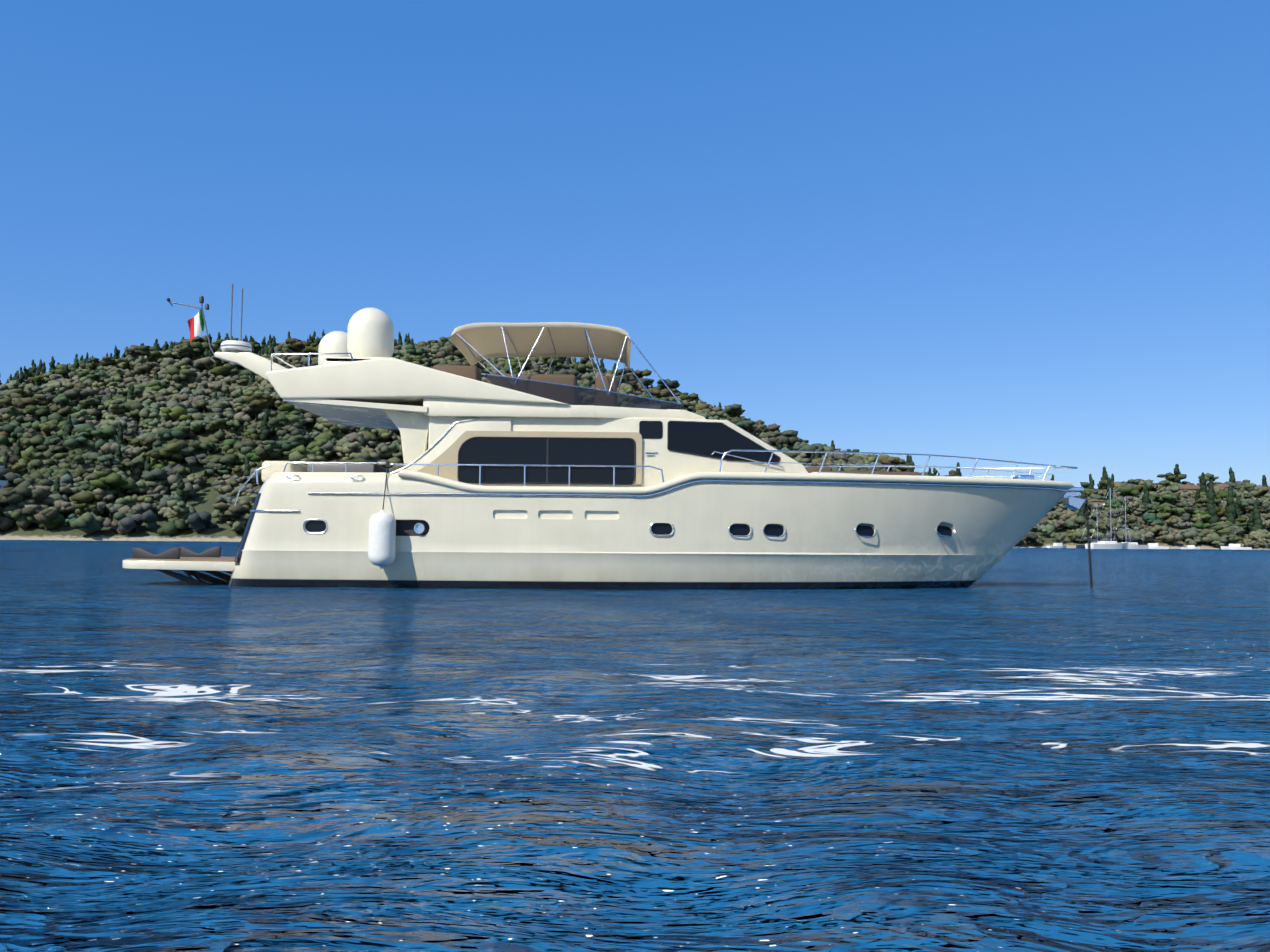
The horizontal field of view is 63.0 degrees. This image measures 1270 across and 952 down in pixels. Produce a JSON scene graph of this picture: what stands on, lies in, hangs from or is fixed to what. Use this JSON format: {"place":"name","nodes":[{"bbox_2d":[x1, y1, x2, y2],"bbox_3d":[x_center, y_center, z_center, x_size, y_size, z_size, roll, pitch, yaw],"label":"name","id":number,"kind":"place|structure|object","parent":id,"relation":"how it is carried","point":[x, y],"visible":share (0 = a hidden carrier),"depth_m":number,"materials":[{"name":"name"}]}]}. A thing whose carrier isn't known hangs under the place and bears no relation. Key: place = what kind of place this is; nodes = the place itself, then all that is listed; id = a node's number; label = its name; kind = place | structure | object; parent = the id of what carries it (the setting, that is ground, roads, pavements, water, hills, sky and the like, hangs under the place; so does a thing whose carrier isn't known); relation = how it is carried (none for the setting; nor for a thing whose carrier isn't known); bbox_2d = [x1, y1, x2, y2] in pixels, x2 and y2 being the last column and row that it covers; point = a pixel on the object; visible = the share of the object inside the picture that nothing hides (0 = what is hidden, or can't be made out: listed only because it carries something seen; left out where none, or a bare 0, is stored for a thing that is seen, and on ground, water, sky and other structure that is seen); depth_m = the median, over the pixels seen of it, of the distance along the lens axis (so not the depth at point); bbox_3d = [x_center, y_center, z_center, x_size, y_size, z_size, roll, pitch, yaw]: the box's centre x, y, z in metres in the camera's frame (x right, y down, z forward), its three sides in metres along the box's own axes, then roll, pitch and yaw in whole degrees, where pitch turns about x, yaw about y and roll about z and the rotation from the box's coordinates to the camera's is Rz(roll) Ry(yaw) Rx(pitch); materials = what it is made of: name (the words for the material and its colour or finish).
{"place":"outdoors","nodes":[
{"label":"outdoors","id":0,"kind":"place"},
{"bbox_2d":[0,480,7,489],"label":"white boat","id":1,"kind":"object","parent":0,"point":[2,483],"visible":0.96,"depth_m":69.26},
{"bbox_2d":[0,540,1269,951],"bbox_3d":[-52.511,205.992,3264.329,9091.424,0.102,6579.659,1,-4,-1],"label":"sea water","id":2,"kind":"structure","parent":0,"point":[1030,750],"depth_m":4.86,"materials":[{"name":"blue liquid"}]},
{"bbox_2d":[228,473,1068,589],"bbox_3d":[0.787,1.843,24.659,19.517,3.399,5.500,1,-4,-1],"label":"yacht hull","id":3,"kind":"object","parent":2,"relation":"on","point":[539,542],"visible":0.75,"depth_m":22.09,"materials":[{"name":"white plastic"}]},
{"bbox_2d":[122,547,234,584],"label":"swim platform","id":4,"kind":"structure","parent":3,"relation":"attached to","point":[189,562],"depth_m":22.82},
{"bbox_2d":[368,461,395,568],"bbox_3d":[-5.280,0.800,21.732,0.550,2.280,0.641,1,-4,-1],"label":"boat fender","id":5,"kind":"object","parent":3,"relation":"hanging from","point":[382,539],"visible":1,"depth_m":21.44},
{"bbox_2d":[234,358,1033,505],"bbox_3d":[0.408,-0.750,24.816,18.316,3.209,4.920,1,-4,-1],"label":"yacht superstructure","id":6,"kind":"object","parent":3,"relation":"on","point":[455,414],"visible":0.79,"depth_m":22.50,"materials":[{"name":"white plastic"}]},
{"bbox_2d":[166,284,417,379],"bbox_3d":[-7.692,-3.249,24.812,7.102,2.649,4.700,1,-4,-1],"label":"radar and antennas","id":7,"kind":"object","parent":6,"relation":"on","point":[369,334],"depth_m":24.21,"materials":[{"name":"white plastic"}]},
{"bbox_2d":[449,322,679,403],"bbox_3d":[-1.592,-2.445,24.890,5.168,1.869,4.391,1,-4,-1],"label":"bimini top","id":8,"kind":"object","parent":6,"relation":"on","point":[474,343],"visible":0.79,"depth_m":25.02,"materials":[{"name":"beige fabric"}]},
{"bbox_2d":[234,469,1072,564],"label":"yacht hull fittings","id":9,"kind":"object","parent":3,"relation":"attached to","point":[412,528],"visible":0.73,"depth_m":22.15,"materials":[{"name":"silver metal"}]},
{"bbox_2d":[283,449,1077,486],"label":"yacht rails","id":10,"kind":"object","parent":3,"relation":"attached to","point":[822,463],"visible":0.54,"depth_m":22.61,"materials":[{"name":"silver metal"}]},
{"bbox_2d":[1063,487,1092,587],"bbox_3d":[10.613,1.637,24.831,0.732,2.732,0.340,1,-4,-1],"label":"anchor","id":11,"kind":"object","parent":3,"relation":"hanging from","point":[1071,501],"visible":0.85,"depth_m":24.81,"materials":[{"name":"metal"}]},
{"bbox_2d":[1046,543,1066,547],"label":"motor boat","id":12,"kind":"object","parent":2,"relation":"on","point":[1058,545],"visible":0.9,"depth_m":294.21,"materials":[{"name":"white plastic"}]},
{"bbox_2d":[1076,503,1107,548],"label":"sail boat","id":13,"kind":"object","parent":2,"relation":"on","point":[1081,546],"visible":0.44,"depth_m":284.28,"materials":[{"name":"plastic"}]},
{"bbox_2d":[1085,488,1127,548],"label":"sail boat","id":14,"kind":"object","parent":2,"relation":"on","point":[1111,544],"visible":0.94,"depth_m":262.28,"materials":[{"name":"plastic"}]},
{"bbox_2d":[1114,496,1148,548],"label":"sail boat","id":15,"kind":"object","parent":2,"relation":"on","point":[1133,545],"visible":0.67,"depth_m":271.20,"materials":[{"name":"plastic"}]},
{"bbox_2d":[1148,543,1168,548],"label":"motor boat","id":16,"kind":"object","parent":2,"relation":"on","point":[1153,546],"visible":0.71,"depth_m":290.87,"materials":[{"name":"white plastic"}]},
{"bbox_2d":[1180,545,1199,548],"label":"motor boat","id":17,"kind":"object","parent":2,"relation":"on","point":[1190,547],"visible":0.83,"depth_m":294.99,"materials":[{"name":"white plastic"}]},
{"bbox_2d":[1220,544,1251,549],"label":"motor boat","id":18,"kind":"object","parent":2,"relation":"on","point":[1233,547],"visible":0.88,"depth_m":287.46,"materials":[{"name":"white plastic"}]},
{"bbox_2d":[0,356,1269,549],"bbox_3d":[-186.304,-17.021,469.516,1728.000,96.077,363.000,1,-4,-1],"label":"hill terrain","id":19,"kind":"structure","parent":0,"point":[205,497],"depth_m":307.57,"materials":[{"name":"green plant"}]},
{"bbox_2d":[0,329,1269,548],"bbox_3d":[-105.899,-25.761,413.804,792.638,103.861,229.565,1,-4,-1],"label":"hill trees","id":20,"kind":"object","parent":19,"relation":"on","point":[50,475],"visible":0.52,"depth_m":363.44,"materials":[{"name":"green plant"}]},
{"bbox_2d":[1087,499,1104,504],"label":"house","id":21,"kind":"structure","parent":19,"relation":"on","point":[1099,501],"depth_m":340.03,"materials":[{"name":"tile"}]},
{"bbox_2d":[1178,485,1207,498],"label":"house","id":22,"kind":"structure","parent":19,"relation":"on","point":[1190,488],"depth_m":358.31,"materials":[{"name":"tile"}]},
{"bbox_2d":[1214,484,1236,491],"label":"house","id":23,"kind":"structure","parent":19,"relation":"on","point":[1223,485],"depth_m":365.88,"materials":[{"name":"tile"}]},
{"bbox_2d":[0,0,1269,488],"label":"sky","id":24,"kind":"structure","parent":0,"point":[1027,231],"materials":[{"name":"blue"}]}
]}

